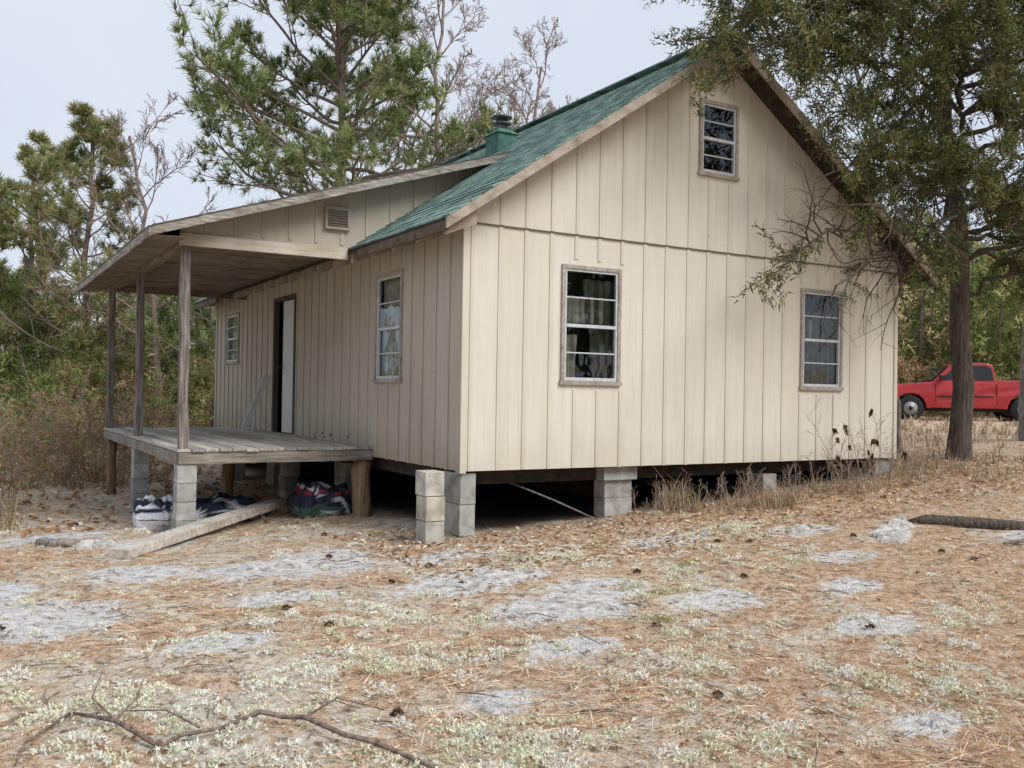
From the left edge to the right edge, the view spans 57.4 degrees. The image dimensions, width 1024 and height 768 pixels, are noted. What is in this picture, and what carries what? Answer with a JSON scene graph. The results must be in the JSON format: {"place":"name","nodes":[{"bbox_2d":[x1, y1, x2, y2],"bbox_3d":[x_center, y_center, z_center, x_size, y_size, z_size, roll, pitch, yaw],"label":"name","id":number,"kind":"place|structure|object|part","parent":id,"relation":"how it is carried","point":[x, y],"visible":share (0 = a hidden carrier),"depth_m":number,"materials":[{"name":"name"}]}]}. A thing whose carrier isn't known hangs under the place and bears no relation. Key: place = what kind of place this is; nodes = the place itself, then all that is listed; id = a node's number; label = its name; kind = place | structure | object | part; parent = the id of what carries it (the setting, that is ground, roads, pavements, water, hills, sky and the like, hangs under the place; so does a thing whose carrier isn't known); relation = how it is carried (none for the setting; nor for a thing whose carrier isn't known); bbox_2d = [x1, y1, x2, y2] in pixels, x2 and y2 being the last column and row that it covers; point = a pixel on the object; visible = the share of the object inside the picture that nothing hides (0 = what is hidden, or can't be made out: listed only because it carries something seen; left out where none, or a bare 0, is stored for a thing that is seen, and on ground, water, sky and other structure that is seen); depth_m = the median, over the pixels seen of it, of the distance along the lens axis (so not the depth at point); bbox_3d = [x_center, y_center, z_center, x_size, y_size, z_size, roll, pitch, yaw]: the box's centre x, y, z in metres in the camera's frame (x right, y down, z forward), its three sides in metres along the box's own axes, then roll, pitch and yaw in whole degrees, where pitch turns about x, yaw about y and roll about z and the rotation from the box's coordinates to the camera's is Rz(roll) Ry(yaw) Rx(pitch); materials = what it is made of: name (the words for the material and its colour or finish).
{"place":"outdoors","nodes":[
{"label":"outdoors","id":0,"kind":"place"},
{"bbox_2d":[312,430,351,445],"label":"dead weed","id":1,"kind":"object","parent":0,"point":[314,436],"visible":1,"depth_m":11.29,"materials":[{"name":"brown plant"}]},
{"bbox_2d":[0,361,1023,767],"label":"ground","id":2,"kind":"structure","parent":0,"point":[502,509],"depth_m":6.23,"materials":[{"name":"brown soil"}]},
{"bbox_2d":[0,203,37,377],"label":"pine tree","id":3,"kind":"object","parent":2,"relation":"on","point":[3,246],"visible":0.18,"depth_m":31.72,"materials":[{"name":"green plant"}]},
{"bbox_2d":[35,538,81,546],"bbox_3d":[-4.256,1.498,8.781,0.416,0.102,0.109,1,-1,1],"label":"fallen log","id":4,"kind":"object","parent":2,"relation":"on","point":[61,542],"visible":0.79,"depth_m":8.75,"materials":[{"name":"wood"}]},
{"bbox_2d":[0,129,126,405],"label":"pine tree","id":5,"kind":"object","parent":2,"relation":"on","point":[6,210],"visible":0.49,"depth_m":27.73,"materials":[{"name":"green plant"}]},
{"bbox_2d":[0,99,178,444],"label":"pine tree","id":6,"kind":"object","parent":2,"relation":"on","point":[93,129],"visible":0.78,"depth_m":25.04,"materials":[{"name":"green plant"}]},
{"bbox_2d":[71,536,115,550],"bbox_3d":[-3.902,1.516,8.735,0.398,0.167,0.312,1,-1,-31],"label":"flat rock","id":7,"kind":"object","parent":2,"relation":"on","point":[93,543],"visible":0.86,"depth_m":8.65,"materials":[{"name":"grey stone"}]},
{"bbox_2d":[0,368,202,510],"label":"brush thicket","id":8,"kind":"object","parent":2,"relation":"on","point":[67,435],"visible":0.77,"depth_m":16.16,"materials":[{"name":"brown plant"}]},
{"bbox_2d":[20,88,216,426],"bbox_3d":[-9.367,-3.017,24.445,6.179,9.582,4.954,1,-1,-31],"label":"bare tree","id":9,"kind":"object","parent":2,"relation":"on","point":[154,308],"visible":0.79,"depth_m":24.37,"materials":[{"name":"grey plant"}]},
{"bbox_2d":[132,494,173,530],"bbox_3d":[-3.947,1.472,10.493,0.536,0.485,0.490,1,-1,-4],"label":"shingle bag","id":10,"kind":"object","parent":2,"relation":"on","point":[151,512],"visible":0.64,"depth_m":10.28,"materials":[{"name":"plastic"}]},
{"bbox_2d":[153,461,173,495],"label":"dead weed","id":11,"kind":"object","parent":2,"relation":"on","point":[165,481],"visible":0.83,"depth_m":12.43,"materials":[{"name":"brown plant"}]},
{"bbox_2d":[123,295,215,426],"bbox_3d":[-7.569,-1.399,24.026,3.560,6.148,3.764,1,-1,6],"label":"pine tree","id":12,"kind":"object","parent":2,"relation":"on","point":[172,331],"visible":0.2,"depth_m":23.79,"materials":[{"name":"green plant"}]},
{"bbox_2d":[108,499,282,558],"bbox_3d":[-3.164,1.470,9.809,0.200,0.154,3.346,1,-1,9],"label":"timber plank","id":13,"kind":"object","parent":2,"relation":"on","point":[145,545],"visible":1,"depth_m":9.28,"materials":[{"name":"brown wood"}]},
{"bbox_2d":[195,492,260,522],"bbox_3d":[-3.515,1.519,10.971,1.168,0.456,0.652,1,-1,-43],"label":"shingle bag","id":14,"kind":"object","parent":2,"relation":"on","point":[218,503],"visible":0.31,"depth_m":10.85,"materials":[{"name":"plastic"}]},
{"bbox_2d":[240,556,309,570],"bbox_3d":[-1.912,1.494,7.737,0.398,0.078,0.717,1,-1,15],"label":"flat rock","id":15,"kind":"object","parent":2,"relation":"on","point":[287,562],"visible":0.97,"depth_m":7.65,"materials":[{"name":"grey stone"}]},
{"bbox_2d":[286,481,350,519],"bbox_3d":[-2.305,1.416,11.207,0.707,0.529,0.594,1,-1,-31],"label":"trash bag","id":16,"kind":"object","parent":2,"relation":"on","point":[305,499],"visible":0.81,"depth_m":10.98,"materials":[{"name":"plastic"}]},
{"bbox_2d":[166,0,521,203],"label":"pine tree","id":17,"kind":"object","parent":2,"relation":"on","point":[327,72],"visible":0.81,"depth_m":25.24,"materials":[{"name":"green plant"}]},
{"bbox_2d":[318,0,528,187],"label":"bare tree","id":18,"kind":"object","parent":2,"relation":"on","point":[450,71],"visible":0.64,"depth_m":27.72,"materials":[{"name":"grey plant"}]},
{"bbox_2d":[415,470,444,544],"bbox_3d":[-0.792,1.197,9.042,0.220,0.714,0.250,1,-1,-31],"label":"concrete block stack","id":19,"kind":"object","parent":2,"relation":"on","point":[430,502],"visible":0.89,"depth_m":8.95,"materials":[{"name":"grey concrete"}]},
{"bbox_2d":[408,570,527,593],"bbox_3d":[-0.346,1.516,7.161,1.002,0.107,0.368,1,-1,-31],"label":"bare sand patch","id":20,"kind":"object","parent":2,"relation":"on","point":[493,577],"visible":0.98,"depth_m":7.15,"materials":[{"name":"white sand"}]},
{"bbox_2d":[240,558,696,623],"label":"moss patches","id":21,"kind":"object","parent":2,"relation":"on","point":[666,618],"visible":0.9,"depth_m":6.87,"materials":[{"name":"grey plant"}]},
{"bbox_2d":[0,532,978,715],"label":"pine cones","id":22,"kind":"object","parent":2,"relation":"on","point":[398,709],"visible":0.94,"depth_m":6.21,"materials":[{"name":"brown plant"}]},
{"bbox_2d":[76,33,937,537],"bbox_3d":[-1.212,-0.891,14.536,9.439,6.172,10.785,1,-1,-31],"label":"wooden cabin","id":23,"kind":"object","parent":2,"relation":"on","point":[546,301],"visible":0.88,"depth_m":10.67,"materials":[{"name":"paint"}]},
{"bbox_2d":[225,312,239,364],"bbox_3d":[-4.951,-0.809,16.787,0.170,0.909,0.924,1,-1,-31],"label":"window","id":24,"kind":"structure","parent":23,"relation":"in","point":[235,317],"depth_m":16.99,"materials":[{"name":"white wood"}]},
{"bbox_2d":[241,374,269,430],"bbox_3d":[-3.999,0.292,14.584,0.040,0.918,0.475,0,-1,45],"label":"leaning board","id":25,"kind":"object","parent":23,"relation":"on","point":[255,402],"visible":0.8,"depth_m":14.57,"materials":[{"name":"grey wood"}]},
{"bbox_2d":[281,299,293,432],"bbox_3d":[-3.313,-0.262,13.963,0.052,1.979,0.654,1,-1,-31],"label":"door leaf","id":26,"kind":"structure","parent":23,"relation":"in","point":[288,324],"depth_m":13.98,"materials":[{"name":"white wood"}]},
{"bbox_2d":[373,269,403,382],"bbox_3d":[-1.356,-0.640,10.702,0.170,1.254,0.788,1,-1,-31],"label":"window","id":27,"kind":"structure","parent":23,"relation":"in","point":[393,281],"depth_m":10.83,"materials":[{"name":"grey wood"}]},
{"bbox_2d":[559,264,621,385],"bbox_3d":[0.690,-0.619,10.147,1.077,1.542,0.654,1,-1,-31],"label":"window","id":28,"kind":"structure","parent":23,"relation":"in","point":[590,340],"depth_m":10.04,"materials":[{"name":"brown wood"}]},
{"bbox_2d":[698,98,739,181],"bbox_3d":[2.234,-2.818,11.052,0.893,1.163,0.654,1,-1,-31],"label":"attic window","id":29,"kind":"structure","parent":23,"relation":"in","point":[706,139],"depth_m":10.88,"materials":[{"name":"white wood"}]},
{"bbox_2d":[798,288,843,390],"bbox_3d":[3.709,-0.552,11.932,1.048,1.542,0.654,1,-1,-31],"label":"window","id":30,"kind":"structure","parent":23,"relation":"in","point":[821,358],"depth_m":11.80,"materials":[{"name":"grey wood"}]},
{"bbox_2d":[482,699,534,717],"bbox_3d":[-0.009,1.558,4.494,0.268,0.056,0.180,1,-1,-31],"label":"flat rock","id":31,"kind":"object","parent":2,"relation":"on","point":[495,708],"visible":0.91,"depth_m":4.46,"materials":[{"name":"grey stone"}]},
{"bbox_2d":[441,16,576,158],"bbox_3d":[-0.147,-5.023,27.783,5.212,12.551,6.133,1,-1,36],"label":"bare tree","id":32,"kind":"object","parent":2,"relation":"on","point":[513,102],"visible":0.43,"depth_m":28.66,"materials":[{"name":"grey plant"}]},
{"bbox_2d":[0,459,1023,767],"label":"reindeer lichen","id":33,"kind":"object","parent":2,"relation":"on","point":[522,755],"visible":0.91,"depth_m":4.72,"materials":[{"name":"white plant"}]},
{"bbox_2d":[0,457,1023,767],"bbox_3d":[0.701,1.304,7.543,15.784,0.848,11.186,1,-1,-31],"label":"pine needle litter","id":34,"kind":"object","parent":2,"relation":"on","point":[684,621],"visible":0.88,"depth_m":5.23,"materials":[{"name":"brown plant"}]},
{"bbox_2d":[0,204,1023,460],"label":"forest","id":35,"kind":"object","parent":2,"relation":"on","point":[996,320],"visible":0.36,"depth_m":29.70,"materials":[{"name":"green plant"}]},
{"bbox_2d":[0,411,1023,744],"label":"dry grass","id":36,"kind":"structure","parent":2,"relation":"on","point":[672,501],"depth_m":12.20,"materials":[{"name":"brown plant"}]},
{"bbox_2d":[0,444,1023,767],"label":"fallen leaves","id":37,"kind":"object","parent":2,"relation":"on","point":[380,546],"depth_m":8.21,"materials":[{"name":"brown plant"}]},
{"bbox_2d":[0,469,1023,767],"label":"twigs","id":38,"kind":"object","parent":2,"relation":"on","point":[498,661],"visible":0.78,"depth_m":5.52,"materials":[{"name":"brown wood"}]},
{"bbox_2d":[510,483,598,520],"bbox_3d":[0.364,1.202,9.744,1.079,0.436,0.174,1,-1,7],"label":"pipe","id":39,"kind":"object","parent":2,"relation":"on","point":[522,487],"visible":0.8,"depth_m":9.71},
{"bbox_2d":[511,598,634,617],"bbox_3d":[0.431,1.540,6.466,0.934,0.078,0.393,1,-1,-13],"label":"bare sand patch","id":40,"kind":"object","parent":2,"relation":"on","point":[547,607],"visible":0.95,"depth_m":6.38,"materials":[{"name":"white sand"}]},
{"bbox_2d":[629,485,664,520],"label":"dead weed","id":41,"kind":"object","parent":2,"relation":"on","point":[646,502],"visible":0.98,"depth_m":9.76,"materials":[{"name":"brown plant"}]},
{"bbox_2d":[651,468,691,516],"bbox_3d":[1.722,1.172,10.085,0.491,0.549,0.330,1,-1,-3],"label":"dead weed","id":42,"kind":"object","parent":2,"relation":"on","point":[667,492],"visible":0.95,"depth_m":10.06,"materials":[{"name":"brown plant"}]},
{"bbox_2d":[689,477,725,512],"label":"dead weed","id":43,"kind":"object","parent":2,"relation":"on","point":[718,487],"visible":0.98,"depth_m":10.23,"materials":[{"name":"brown plant"}]},
{"bbox_2d":[719,472,751,508],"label":"dead weed","id":44,"kind":"object","parent":2,"relation":"on","point":[721,478],"visible":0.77,"depth_m":10.37,"materials":[{"name":"brown plant"}]},
{"bbox_2d":[727,468,766,511],"bbox_3d":[2.593,1.157,10.276,0.428,0.530,0.289,1,-1,19],"label":"dead weed","id":45,"kind":"object","parent":2,"relation":"on","point":[750,478],"visible":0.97,"depth_m":10.25,"materials":[{"name":"brown plant"}]},
{"bbox_2d":[741,463,765,504],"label":"dead weed","id":46,"kind":"object","parent":2,"relation":"on","point":[747,473],"visible":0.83,"depth_m":10.62,"materials":[{"name":"brown plant"}]},
{"bbox_2d":[768,459,800,499],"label":"dead weed","id":47,"kind":"object","parent":2,"relation":"on","point":[788,481],"visible":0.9,"depth_m":10.68,"materials":[{"name":"brown plant"}]},
{"bbox_2d":[768,525,809,532],"bbox_3d":[2.723,1.443,9.259,0.494,0.092,0.227,1,-1,-31],"label":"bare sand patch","id":48,"kind":"object","parent":2,"relation":"on","point":[797,528],"visible":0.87,"depth_m":9.22,"materials":[{"name":"grey sand"}]},
{"bbox_2d":[777,460,802,492],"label":"dead weed","id":49,"kind":"object","parent":2,"relation":"on","point":[790,469],"visible":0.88,"depth_m":11.09,"materials":[{"name":"brown plant"}]},
{"bbox_2d":[802,445,838,499],"bbox_3d":[3.498,1.006,10.614,0.376,0.692,0.362,1,-1,-31],"label":"dead weed","id":50,"kind":"object","parent":2,"relation":"on","point":[814,484],"visible":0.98,"depth_m":10.62,"materials":[{"name":"brown plant"}]},
{"bbox_2d":[641,0,1023,461],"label":"cedar tree","id":51,"kind":"object","parent":2,"relation":"on","point":[955,170],"visible":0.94,"depth_m":11.02,"materials":[{"name":"green plant"}]},
{"bbox_2d":[822,444,856,494],"bbox_3d":[3.879,1.018,11.143,0.364,0.659,0.320,1,-1,-31],"label":"dead weed","id":52,"kind":"object","parent":2,"relation":"on","point":[833,480],"visible":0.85,"depth_m":11.13,"materials":[{"name":"brown plant"}]},
{"bbox_2d":[831,458,864,493],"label":"dead weed","id":53,"kind":"object","parent":2,"relation":"on","point":[848,477],"visible":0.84,"depth_m":11.14,"materials":[{"name":"brown plant"}]},
{"bbox_2d":[802,397,906,498],"bbox_3d":[3.985,0.746,11.072,1.401,1.235,0.921,1,-1,-31],"label":"dead weed","id":54,"kind":"object","parent":2,"relation":"on","point":[834,431],"visible":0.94,"depth_m":10.92,"materials":[{"name":"brown plant"}]},
{"bbox_2d":[828,408,893,493],"bbox_3d":[4.165,0.802,11.155,0.990,1.060,0.398,1,-1,-24],"label":"dead weed","id":55,"kind":"object","parent":2,"relation":"on","point":[874,441],"visible":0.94,"depth_m":11.16,"materials":[{"name":"brown plant"}]},
{"bbox_2d":[846,445,875,486],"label":"dead weed","id":56,"kind":"object","parent":2,"relation":"on","point":[864,470],"visible":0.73,"depth_m":11.59,"materials":[{"name":"brown plant"}]},
{"bbox_2d":[861,446,896,485],"bbox_3d":[4.595,1.010,11.688,0.301,0.560,0.577,1,-1,-12],"label":"dead weed","id":57,"kind":"object","parent":2,"relation":"on","point":[889,459],"visible":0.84,"depth_m":11.59,"materials":[{"name":"brown plant"}]},
{"bbox_2d":[867,516,913,543],"bbox_3d":[3.703,1.430,9.128,0.414,0.181,1.184,1,-1,28],"label":"flat rock","id":58,"kind":"object","parent":2,"relation":"on","point":[896,528],"visible":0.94,"depth_m":8.95,"materials":[{"name":"grey stone"}]},
{"bbox_2d":[837,41,969,452],"bbox_3d":[5.805,-2.039,14.940,2.655,6.638,1.899,1,-1,-31],"label":"bare tree","id":59,"kind":"object","parent":2,"relation":"on","point":[899,437],"visible":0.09,"depth_m":14.63,"materials":[{"name":"grey plant"}]},
{"bbox_2d":[889,440,923,477],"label":"dead weed","id":60,"kind":"object","parent":2,"relation":"on","point":[907,458],"visible":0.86,"depth_m":12.06,"materials":[{"name":"brown plant"}]},
{"bbox_2d":[901,441,926,488],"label":"dead weed","id":61,"kind":"object","parent":2,"relation":"on","point":[919,455],"visible":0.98,"depth_m":11.53,"materials":[{"name":"brown plant"}]},
{"bbox_2d":[918,435,949,475],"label":"dead weed","id":62,"kind":"object","parent":2,"relation":"on","point":[929,456],"visible":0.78,"depth_m":12.13,"materials":[{"name":"brown plant"}]},
{"bbox_2d":[918,712,955,728],"bbox_3d":[2.027,1.595,4.433,0.255,0.052,0.149,1,-1,-31],"label":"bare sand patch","id":63,"kind":"object","parent":2,"relation":"on","point":[932,720],"visible":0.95,"depth_m":4.40,"materials":[{"name":"white sand"}]},
{"bbox_2d":[919,421,954,481],"bbox_3d":[5.346,0.859,11.767,0.419,0.776,0.302,1,-1,-4],"label":"dead weed","id":64,"kind":"object","parent":2,"relation":"on","point":[938,453],"visible":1,"depth_m":11.72,"materials":[{"name":"brown plant"}]},
{"bbox_2d":[880,2,1023,440],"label":"oak tree","id":65,"kind":"object","parent":2,"relation":"on","point":[1021,415],"visible":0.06,"depth_m":15.90,"materials":[{"name":"green plant"}]},
{"bbox_2d":[897,363,1019,421],"bbox_3d":[14.755,0.271,30.614,5.782,1.880,2.104,1,-1,12],"label":"red pickup truck","id":66,"kind":"object","parent":2,"relation":"on","point":[932,390],"visible":0.58,"depth_m":29.89,"materials":[{"name":"paint"}]},
{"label":"windows","id":67,"kind":"part","parent":66,"relation":"part of","materials":[{"name":"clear glass"}]},
{"bbox_2d":[907,515,1023,529],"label":"fallen log","id":68,"kind":"object","parent":2,"relation":"on","point":[980,523],"visible":0.89,"depth_m":9.25,"materials":[{"name":"wood"}]},
{"bbox_2d":[0,0,1023,358],"label":"sky","id":69,"kind":"structure","parent":0,"point":[110,55],"materials":[{"name":"white"}]},
{"bbox_2d":[1003,538,1023,544],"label":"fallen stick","id":70,"kind":"object","parent":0,"point":[1013,541],"visible":1,"depth_m":8.43,"materials":[{"name":"wood"}]}
]}

